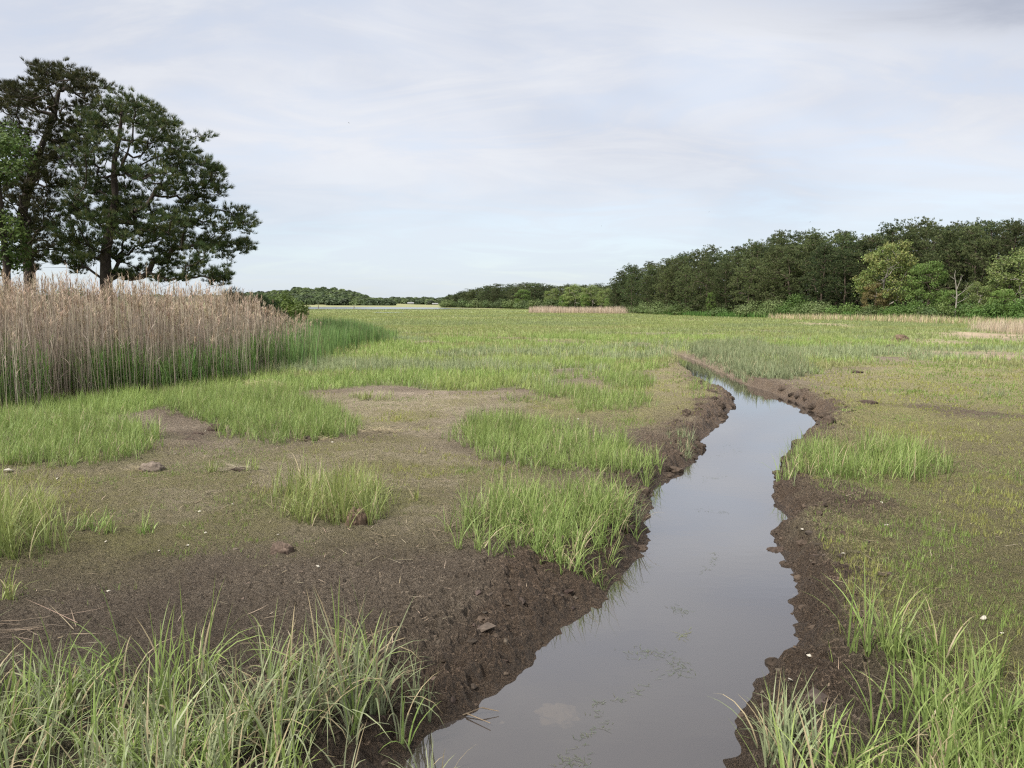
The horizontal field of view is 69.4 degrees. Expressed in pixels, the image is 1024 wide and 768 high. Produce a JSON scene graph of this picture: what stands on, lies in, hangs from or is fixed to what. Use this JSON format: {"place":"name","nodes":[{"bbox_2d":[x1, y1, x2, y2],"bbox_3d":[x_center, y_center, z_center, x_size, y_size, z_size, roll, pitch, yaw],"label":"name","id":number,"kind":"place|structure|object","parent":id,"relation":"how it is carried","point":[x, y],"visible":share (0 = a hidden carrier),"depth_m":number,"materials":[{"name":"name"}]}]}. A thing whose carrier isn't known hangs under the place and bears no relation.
{"place":"outdoors","nodes":[
{"label":"outdoors","id":0,"kind":"place"},
{"bbox_2d":[308,307,465,308],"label":"bay water","id":1,"kind":"structure","parent":0,"point":[379,308],"depth_m":249.42,"materials":[{"name":"liquid"}]},
{"bbox_2d":[0,296,1023,767],"bbox_3d":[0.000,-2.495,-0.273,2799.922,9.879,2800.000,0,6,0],"label":"ground","id":2,"kind":"structure","parent":0,"point":[392,580],"depth_m":5.74,"materials":[{"name":"brown soil"}]},
{"bbox_2d":[0,557,33,600],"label":"grass tuft","id":3,"kind":"object","parent":2,"relation":"on","point":[7,595],"visible":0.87,"depth_m":4.98,"materials":[{"name":"green plant"}]},
{"bbox_2d":[0,116,41,294],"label":"broadleaf tree","id":4,"kind":"object","parent":2,"relation":"on","point":[6,249],"visible":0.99,"depth_m":29.30,"materials":[{"name":"green plant"}]},
{"bbox_2d":[0,461,80,559],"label":"grass clump","id":5,"kind":"object","parent":2,"relation":"on","point":[36,515],"visible":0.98,"depth_m":6.14,"materials":[{"name":"green plant"}]},
{"bbox_2d":[0,55,117,321],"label":"pine tree","id":6,"kind":"object","parent":2,"relation":"on","point":[13,96],"visible":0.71,"depth_m":31.94,"materials":[{"name":"green plant"}]},
{"bbox_2d":[54,504,106,530],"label":"grass tuft","id":7,"kind":"object","parent":2,"relation":"on","point":[83,526],"visible":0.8,"depth_m":6.59,"materials":[{"name":"green plant"}]},
{"bbox_2d":[0,399,170,467],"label":"grass clump","id":8,"kind":"object","parent":2,"relation":"on","point":[23,424],"visible":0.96,"depth_m":10.24,"materials":[{"name":"green plant"}]},
{"bbox_2d":[84,505,115,534],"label":"grass tuft","id":9,"kind":"object","parent":2,"relation":"on","point":[106,526],"visible":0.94,"depth_m":6.48,"materials":[{"name":"green plant"}]},
{"bbox_2d":[29,82,262,336],"bbox_3d":[-15.903,-7.087,31.913,10.638,10.795,8.716,0,6,0],"label":"pine tree","id":10,"kind":"object","parent":2,"relation":"on","point":[112,208],"visible":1,"depth_m":30.82,"materials":[{"name":"green plant"}]},
{"bbox_2d":[138,461,165,471],"bbox_3d":[-4.281,1.026,8.791,0.318,0.225,0.238,0,6,0],"label":"mud lump","id":11,"kind":"object","parent":2,"relation":"on","point":[151,466],"visible":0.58,"depth_m":8.73,"materials":[{"name":"soil"}]},
{"bbox_2d":[0,315,304,408],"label":"green reed shoots","id":12,"kind":"object","parent":2,"relation":"on","point":[181,369],"visible":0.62,"depth_m":16.71,"materials":[{"name":"green plant"}]},
{"bbox_2d":[0,263,321,408],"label":"dry reeds","id":13,"kind":"object","parent":2,"relation":"on","point":[198,323],"visible":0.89,"depth_m":16.80,"materials":[{"name":"plant"}]},
{"bbox_2d":[0,576,441,767],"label":"grass clump","id":14,"kind":"object","parent":2,"relation":"on","point":[174,743],"visible":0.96,"depth_m":3.39,"materials":[{"name":"green plant"}]},
{"bbox_2d":[210,285,265,331],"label":"pine shrub","id":15,"kind":"object","parent":2,"relation":"on","point":[233,289],"visible":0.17,"depth_m":29.63,"materials":[{"name":"green plant"}]},
{"bbox_2d":[141,373,365,443],"bbox_3d":[-4.841,0.249,13.495,3.235,0.637,7.623,-4,7,-30],"label":"grass clump","id":16,"kind":"object","parent":2,"relation":"on","point":[318,418],"visible":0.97,"depth_m":12.63,"materials":[{"name":"green plant"}]},
{"bbox_2d":[250,292,283,322],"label":"pine shrub","id":17,"kind":"object","parent":2,"relation":"on","point":[264,299],"visible":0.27,"depth_m":30.67,"materials":[{"name":"green plant"}]},
{"bbox_2d":[270,541,293,554],"bbox_3d":[-1.859,1.351,5.974,0.204,0.166,0.146,0,6,0],"label":"mud lump","id":18,"kind":"object","parent":2,"relation":"on","point":[283,547],"visible":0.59,"depth_m":5.94,"materials":[{"name":"soil"}]},
{"bbox_2d":[23,294,542,304],"bbox_3d":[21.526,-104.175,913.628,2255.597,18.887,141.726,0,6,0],"label":"woods","id":19,"kind":"object","parent":2,"relation":"on","point":[423,300],"visible":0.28,"depth_m":872.88,"materials":[{"name":"green plant"}]},
{"bbox_2d":[263,290,310,322],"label":"leafy shrub","id":20,"kind":"object","parent":2,"relation":"on","point":[289,306],"visible":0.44,"depth_m":61.24,"materials":[{"name":"green plant"}]},
{"bbox_2d":[243,287,396,305],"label":"woods","id":21,"kind":"object","parent":2,"relation":"on","point":[323,296],"visible":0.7,"depth_m":610.16,"materials":[{"name":"green plant"}]},
{"bbox_2d":[250,444,405,526],"bbox_3d":[-1.760,0.923,7.360,1.464,0.644,2.242,-4,7,-33],"label":"grass clump","id":22,"kind":"object","parent":2,"relation":"on","point":[363,493],"visible":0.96,"depth_m":7.05,"materials":[{"name":"green plant"}]},
{"bbox_2d":[258,312,398,369],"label":"green rushes","id":23,"kind":"object","parent":2,"relation":"on","point":[332,335],"visible":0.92,"depth_m":29.01,"materials":[{"name":"green plant"}]},
{"bbox_2d":[345,506,366,526],"bbox_3d":[-1.402,1.256,6.665,0.207,0.310,0.152,0,6,0],"label":"mud lump","id":24,"kind":"object","parent":2,"relation":"on","point":[360,518],"visible":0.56,"depth_m":6.62,"materials":[{"name":"soil"}]},
{"bbox_2d":[335,386,394,400],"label":"grass clump","id":25,"kind":"object","parent":2,"relation":"on","point":[365,396],"visible":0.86,"depth_m":15.32,"materials":[{"name":"green plant"}]},
{"bbox_2d":[392,644,439,722],"bbox_3d":[-0.479,1.503,3.761,0.213,0.469,0.402,-6,9,-44],"label":"grass tuft","id":26,"kind":"object","parent":2,"relation":"on","point":[420,707],"visible":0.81,"depth_m":3.79,"materials":[{"name":"green plant"}]},
{"bbox_2d":[382,731,470,767],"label":"grass tuft","id":27,"kind":"object","parent":2,"relation":"on","point":[432,764],"visible":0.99,"depth_m":3.38,"materials":[{"name":"green plant"}]},
{"bbox_2d":[36,380,944,767],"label":"mud crumbs","id":28,"kind":"object","parent":2,"relation":"on","point":[670,472],"visible":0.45,"depth_m":6.44,"materials":[{"name":"soil"}]},
{"bbox_2d":[0,308,1023,417],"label":"meadow grass","id":29,"kind":"structure","parent":2,"relation":"on","point":[462,372],"depth_m":29.86,"materials":[{"name":"green plant"}]},
{"bbox_2d":[440,297,618,308],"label":"undergrowth","id":30,"kind":"object","parent":2,"relation":"on","point":[579,304],"visible":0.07,"depth_m":224.09,"materials":[{"name":"green plant"}]},
{"bbox_2d":[429,454,655,589],"bbox_3d":[0.303,1.028,6.644,1.964,0.816,2.516,3,7,24],"label":"grass clump","id":31,"kind":"object","parent":2,"relation":"on","point":[529,503],"visible":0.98,"depth_m":6.42,"materials":[{"name":"green plant"}]},
{"bbox_2d":[440,399,667,486],"bbox_3d":[0.398,0.675,10.340,2.450,0.685,5.159,-2,7,-21],"label":"grass clump","id":32,"kind":"object","parent":2,"relation":"on","point":[596,456],"visible":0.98,"depth_m":9.92,"materials":[{"name":"green plant"}]},
{"bbox_2d":[561,283,587,307],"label":"broadleaf tree","id":33,"kind":"object","parent":2,"relation":"on","point":[572,289],"visible":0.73,"depth_m":218.13,"materials":[{"name":"green plant"}]},
{"bbox_2d":[529,305,627,313],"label":"dry reeds","id":34,"kind":"object","parent":2,"relation":"on","point":[597,310],"visible":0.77,"depth_m":142.24,"materials":[{"name":"plant"}]},
{"bbox_2d":[578,285,604,306],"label":"broadleaf tree","id":35,"kind":"object","parent":2,"relation":"on","point":[589,289],"visible":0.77,"depth_m":206.53,"materials":[{"name":"green plant"}]},
{"bbox_2d":[527,372,662,414],"bbox_3d":[1.840,0.064,15.557,2.622,0.552,4.424,-2,6,-16],"label":"grass clump","id":36,"kind":"object","parent":2,"relation":"on","point":[626,397],"visible":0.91,"depth_m":15.23,"materials":[{"name":"green plant"}]},
{"bbox_2d":[607,281,623,309],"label":"pine tree","id":37,"kind":"object","parent":2,"relation":"on","point":[614,298],"visible":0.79,"depth_m":149.62,"materials":[{"name":"green plant"}]},
{"bbox_2d":[606,269,632,311],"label":"pine tree","id":38,"kind":"object","parent":2,"relation":"on","point":[621,273],"visible":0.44,"depth_m":152.51,"materials":[{"name":"green plant"}]},
{"bbox_2d":[594,364,657,388],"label":"grass clump","id":39,"kind":"object","parent":2,"relation":"on","point":[634,378],"visible":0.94,"depth_m":18.56,"materials":[{"name":"green plant"}]},
{"bbox_2d":[620,273,640,312],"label":"pine tree","id":40,"kind":"object","parent":2,"relation":"on","point":[629,280],"visible":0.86,"depth_m":141.51,"materials":[{"name":"green plant"}]},
{"bbox_2d":[615,266,645,311],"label":"pine tree","id":41,"kind":"object","parent":2,"relation":"on","point":[634,270],"visible":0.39,"depth_m":147.40,"materials":[{"name":"green plant"}]},
{"bbox_2d":[635,273,656,306],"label":"pine tree","id":42,"kind":"object","parent":2,"relation":"on","point":[648,288],"visible":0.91,"depth_m":135.15,"materials":[{"name":"green plant"}]},
{"bbox_2d":[636,266,662,306],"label":"pine tree","id":43,"kind":"object","parent":2,"relation":"on","point":[651,271],"visible":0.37,"depth_m":139.49,"materials":[{"name":"green plant"}]},
{"bbox_2d":[640,300,674,313],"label":"leafy shrub","id":44,"kind":"object","parent":2,"relation":"on","point":[653,310],"visible":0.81,"depth_m":125.43,"materials":[{"name":"green plant"}]},
{"bbox_2d":[651,267,679,311],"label":"pine tree","id":45,"kind":"object","parent":2,"relation":"on","point":[667,286],"visible":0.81,"depth_m":130.31,"materials":[{"name":"green plant"}]},
{"bbox_2d":[659,258,699,310],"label":"pine tree","id":46,"kind":"object","parent":2,"relation":"on","point":[680,263],"visible":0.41,"depth_m":130.26,"materials":[{"name":"green plant"}]},
{"bbox_2d":[666,423,698,461],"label":"grass clump","id":47,"kind":"object","parent":2,"relation":"on","point":[678,434],"visible":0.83,"depth_m":10.53,"materials":[{"name":"green plant"}]},
{"bbox_2d":[670,264,699,311],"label":"pine tree","id":48,"kind":"object","parent":2,"relation":"on","point":[685,273],"visible":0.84,"depth_m":122.71,"materials":[{"name":"green plant"}]},
{"bbox_2d":[673,248,710,309],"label":"pine tree","id":49,"kind":"object","parent":2,"relation":"on","point":[696,256],"visible":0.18,"depth_m":131.89,"materials":[{"name":"green plant"}]},
{"bbox_2d":[679,259,709,312],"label":"pine tree","id":50,"kind":"object","parent":2,"relation":"on","point":[694,270],"visible":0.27,"depth_m":126.40,"materials":[{"name":"green plant"}]},
{"bbox_2d":[684,260,723,311],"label":"pine tree","id":51,"kind":"object","parent":2,"relation":"on","point":[709,270],"visible":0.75,"depth_m":117.16,"materials":[{"name":"green plant"}]},
{"bbox_2d":[695,252,727,307],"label":"pine tree","id":52,"kind":"object","parent":2,"relation":"on","point":[714,259],"visible":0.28,"depth_m":122.54,"materials":[{"name":"green plant"}]},
{"bbox_2d":[706,259,745,308],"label":"pine tree","id":53,"kind":"object","parent":2,"relation":"on","point":[722,275],"visible":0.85,"depth_m":112.88,"materials":[{"name":"green plant"}]},
{"bbox_2d":[717,250,751,312],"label":"pine tree","id":54,"kind":"object","parent":2,"relation":"on","point":[737,257],"visible":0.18,"depth_m":117.51,"materials":[{"name":"green plant"}]},
{"bbox_2d":[735,299,766,317],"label":"leafy shrub","id":55,"kind":"object","parent":2,"relation":"on","point":[748,309],"visible":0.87,"depth_m":103.75,"materials":[{"name":"green plant"}]},
{"bbox_2d":[728,239,774,309],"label":"pine tree","id":56,"kind":"object","parent":2,"relation":"on","point":[756,253],"visible":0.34,"depth_m":113.11,"materials":[{"name":"green plant"}]},
{"bbox_2d":[727,257,776,311],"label":"pine tree","id":57,"kind":"object","parent":2,"relation":"on","point":[748,278],"visible":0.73,"depth_m":109.55,"materials":[{"name":"green plant"}]},
{"bbox_2d":[688,335,824,382],"bbox_3d":[8.795,-1.321,28.422,4.383,0.718,19.807,1,6,13],"label":"grass clump","id":58,"kind":"object","parent":2,"relation":"on","point":[734,362],"visible":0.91,"depth_m":24.00,"materials":[{"name":"green plant"}]},
{"bbox_2d":[742,243,792,307],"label":"pine tree","id":59,"kind":"object","parent":2,"relation":"on","point":[766,248],"visible":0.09,"depth_m":111.12,"materials":[{"name":"green plant"}]},
{"bbox_2d":[757,296,783,316],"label":"leafy shrub","id":60,"kind":"object","parent":2,"relation":"on","point":[772,304],"visible":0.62,"depth_m":99.87,"materials":[{"name":"green plant"}]},
{"bbox_2d":[746,243,801,308],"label":"pine tree","id":61,"kind":"object","parent":2,"relation":"on","point":[766,288],"visible":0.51,"depth_m":104.85,"materials":[{"name":"green plant"}]},
{"bbox_2d":[770,301,802,314],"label":"leafy shrub","id":62,"kind":"object","parent":2,"relation":"on","point":[786,309],"visible":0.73,"depth_m":96.13,"materials":[{"name":"green plant"}]},
{"bbox_2d":[756,245,824,309],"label":"pine tree","id":63,"kind":"object","parent":2,"relation":"on","point":[788,259],"visible":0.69,"depth_m":101.24,"materials":[{"name":"green plant"}]},
{"bbox_2d":[788,301,825,315],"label":"leafy shrub","id":64,"kind":"object","parent":2,"relation":"on","point":[804,308],"visible":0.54,"depth_m":92.16,"materials":[{"name":"green plant"}]},
{"bbox_2d":[783,227,836,312],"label":"pine tree","id":65,"kind":"object","parent":2,"relation":"on","point":[813,236],"visible":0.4,"depth_m":102.41,"materials":[{"name":"green plant"}]},
{"bbox_2d":[613,292,1015,314],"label":"undergrowth","id":66,"kind":"object","parent":2,"relation":"on","point":[893,304],"visible":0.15,"depth_m":113.82,"materials":[{"name":"green plant"}]},
{"bbox_2d":[797,242,847,307],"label":"pine tree","id":67,"kind":"object","parent":2,"relation":"on","point":[822,264],"visible":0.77,"depth_m":95.45,"materials":[{"name":"green plant"}]},
{"bbox_2d":[805,302,840,316],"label":"leafy shrub","id":68,"kind":"object","parent":2,"relation":"on","point":[816,310],"visible":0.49,"depth_m":89.69,"materials":[{"name":"green plant"}]},
{"bbox_2d":[642,309,1022,321],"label":"dark marsh grass","id":69,"kind":"structure","parent":2,"relation":"on","point":[726,315],"depth_m":105.68,"materials":[{"name":"plant"}]},
{"bbox_2d":[811,232,873,307],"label":"pine tree","id":70,"kind":"object","parent":2,"relation":"on","point":[838,239],"visible":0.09,"depth_m":99.62,"materials":[{"name":"green plant"}]},
{"bbox_2d":[822,302,862,316],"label":"leafy shrub","id":71,"kind":"object","parent":2,"relation":"on","point":[844,311],"visible":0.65,"depth_m":86.72,"materials":[{"name":"green plant"}]},
{"bbox_2d":[817,248,872,311],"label":"pine tree","id":72,"kind":"object","parent":2,"relation":"on","point":[845,285],"visible":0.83,"depth_m":93.57,"materials":[{"name":"green plant"}]},
{"bbox_2d":[832,238,887,310],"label":"pine tree","id":73,"kind":"object","parent":2,"relation":"on","point":[862,257],"visible":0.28,"depth_m":96.03,"materials":[{"name":"green plant"}]},
{"bbox_2d":[763,414,960,483],"bbox_3d":[4.217,0.788,8.794,1.990,0.790,2.953,5,8,38],"label":"grass clump","id":74,"kind":"object","parent":2,"relation":"on","point":[907,459],"visible":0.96,"depth_m":8.65,"materials":[{"name":"green plant"}]},
{"bbox_2d":[708,557,1023,767],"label":"grass clump","id":75,"kind":"object","parent":2,"relation":"on","point":[951,736],"visible":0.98,"depth_m":3.30,"materials":[{"name":"green plant"}]},
{"bbox_2d":[854,303,884,317],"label":"leafy shrub","id":76,"kind":"object","parent":2,"relation":"on","point":[868,311],"visible":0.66,"depth_m":83.00,"materials":[{"name":"green plant"}]},
{"bbox_2d":[861,282,892,311],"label":"broadleaf tree","id":77,"kind":"object","parent":2,"relation":"on","point":[883,301],"visible":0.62,"depth_m":84.97,"materials":[{"name":"green plant"}]},
{"bbox_2d":[840,234,915,309],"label":"pine tree","id":78,"kind":"object","parent":2,"relation":"on","point":[881,241],"visible":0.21,"depth_m":94.40,"materials":[{"name":"green plant"}]},
{"bbox_2d":[851,239,918,310],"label":"broadleaf tree","id":79,"kind":"object","parent":2,"relation":"on","point":[880,263],"visible":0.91,"depth_m":84.97,"materials":[{"name":"green plant"}]},
{"bbox_2d":[865,218,923,291],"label":"pine tree","id":80,"kind":"object","parent":2,"relation":"on","point":[893,229],"visible":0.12,"depth_m":99.27,"materials":[{"name":"green plant"}]},
{"bbox_2d":[877,302,912,317],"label":"leafy shrub","id":81,"kind":"object","parent":2,"relation":"on","point":[893,309],"visible":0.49,"depth_m":79.78,"materials":[{"name":"green plant"}]},
{"bbox_2d":[873,228,935,304],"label":"pine tree","id":82,"kind":"object","parent":2,"relation":"on","point":[910,236],"visible":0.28,"depth_m":91.20,"materials":[{"name":"green plant"}]},
{"bbox_2d":[886,299,937,317],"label":"leafy shrub","id":83,"kind":"object","parent":2,"relation":"on","point":[909,312],"visible":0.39,"depth_m":77.60,"materials":[{"name":"green plant"}]},
{"bbox_2d":[887,216,955,303],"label":"pine tree","id":84,"kind":"object","parent":2,"relation":"on","point":[925,222],"visible":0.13,"depth_m":96.12,"materials":[{"name":"green plant"}]},
{"bbox_2d":[902,260,948,311],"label":"broadleaf tree","id":85,"kind":"object","parent":2,"relation":"on","point":[926,268],"visible":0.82,"depth_m":78.96,"materials":[{"name":"green plant"}]},
{"bbox_2d":[892,225,966,305],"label":"pine tree","id":86,"kind":"object","parent":2,"relation":"on","point":[922,233],"visible":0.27,"depth_m":90.22,"materials":[{"name":"green plant"}]},
{"bbox_2d":[912,301,960,319],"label":"leafy shrub","id":87,"kind":"object","parent":2,"relation":"on","point":[930,311],"visible":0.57,"depth_m":74.44,"materials":[{"name":"green plant"}]},
{"bbox_2d":[908,222,971,308],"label":"pine tree","id":88,"kind":"object","parent":2,"relation":"on","point":[948,227],"visible":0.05,"depth_m":92.95,"materials":[{"name":"green plant"}]},
{"bbox_2d":[938,289,965,317],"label":"leafy shrub","id":89,"kind":"object","parent":2,"relation":"on","point":[951,292],"visible":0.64,"depth_m":75.18,"materials":[{"name":"green plant"}]},
{"bbox_2d":[913,225,994,314],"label":"pine tree","id":90,"kind":"object","parent":2,"relation":"on","point":[953,233],"visible":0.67,"depth_m":85.97,"materials":[{"name":"green plant"}]},
{"bbox_2d":[950,300,996,320],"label":"leafy shrub","id":91,"kind":"object","parent":2,"relation":"on","point":[963,310],"visible":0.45,"depth_m":71.44,"materials":[{"name":"green plant"}]},
{"bbox_2d":[958,281,993,307],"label":"bush","id":92,"kind":"object","parent":2,"relation":"on","point":[972,294],"visible":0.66,"depth_m":74.15,"materials":[{"name":"green plant"}]},
{"bbox_2d":[943,225,1011,313],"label":"pine tree","id":93,"kind":"object","parent":2,"relation":"on","point":[975,258],"visible":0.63,"depth_m":84.20,"materials":[{"name":"green plant"}]},
{"bbox_2d":[953,219,1023,305],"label":"pine tree","id":94,"kind":"object","parent":2,"relation":"on","point":[992,226],"visible":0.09,"depth_m":88.71,"materials":[{"name":"green plant"}]},
{"bbox_2d":[963,298,1013,318],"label":"leafy shrub","id":95,"kind":"object","parent":2,"relation":"on","point":[996,310],"visible":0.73,"depth_m":70.16,"materials":[{"name":"green plant"}]},
{"bbox_2d":[968,220,1023,311],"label":"pine tree","id":96,"kind":"object","parent":2,"relation":"on","point":[1017,231],"visible":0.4,"depth_m":82.65,"materials":[{"name":"green plant"}]},
{"bbox_2d":[968,317,1023,334],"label":"dry reeds","id":97,"kind":"object","parent":2,"relation":"on","point":[997,328],"visible":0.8,"depth_m":48.54,"materials":[{"name":"plant"}]},
{"bbox_2d":[986,289,1015,318],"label":"leafy shrub","id":98,"kind":"object","parent":2,"relation":"on","point":[1000,293],"visible":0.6,"depth_m":70.68,"materials":[{"name":"green plant"}]},
{"bbox_2d":[979,246,1023,303],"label":"broadleaf tree","id":99,"kind":"object","parent":2,"relation":"on","point":[998,278],"visible":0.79,"depth_m":73.31,"materials":[{"name":"green plant"}]},
{"bbox_2d":[1001,293,1023,318],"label":"leafy shrub","id":100,"kind":"object","parent":2,"relation":"on","point":[1018,310],"visible":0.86,"depth_m":68.64,"materials":[{"name":"green plant"}]},
{"bbox_2d":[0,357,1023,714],"bbox_3d":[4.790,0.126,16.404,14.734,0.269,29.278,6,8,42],"label":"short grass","id":101,"kind":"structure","parent":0,"point":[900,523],"depth_m":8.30,"materials":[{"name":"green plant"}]},
{"bbox_2d":[0,0,1023,298],"label":"sky","id":102,"kind":"structure","parent":0,"point":[559,143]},
{"bbox_2d":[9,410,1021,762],"bbox_3d":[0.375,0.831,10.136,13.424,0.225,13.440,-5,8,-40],"label":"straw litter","id":103,"kind":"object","parent":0,"point":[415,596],"visible":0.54,"depth_m":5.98,"materials":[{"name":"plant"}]},
{"bbox_2d":[404,353,818,767],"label":"creek water","id":104,"kind":"structure","parent":0,"point":[737,620],"depth_m":4.74,"materials":[{"name":"liquid"}]},
{"bbox_2d":[768,311,1023,325],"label":"pale marsh grass","id":105,"kind":"structure","parent":0,"point":[936,319],"depth_m":73.26,"materials":[{"name":"plant"}]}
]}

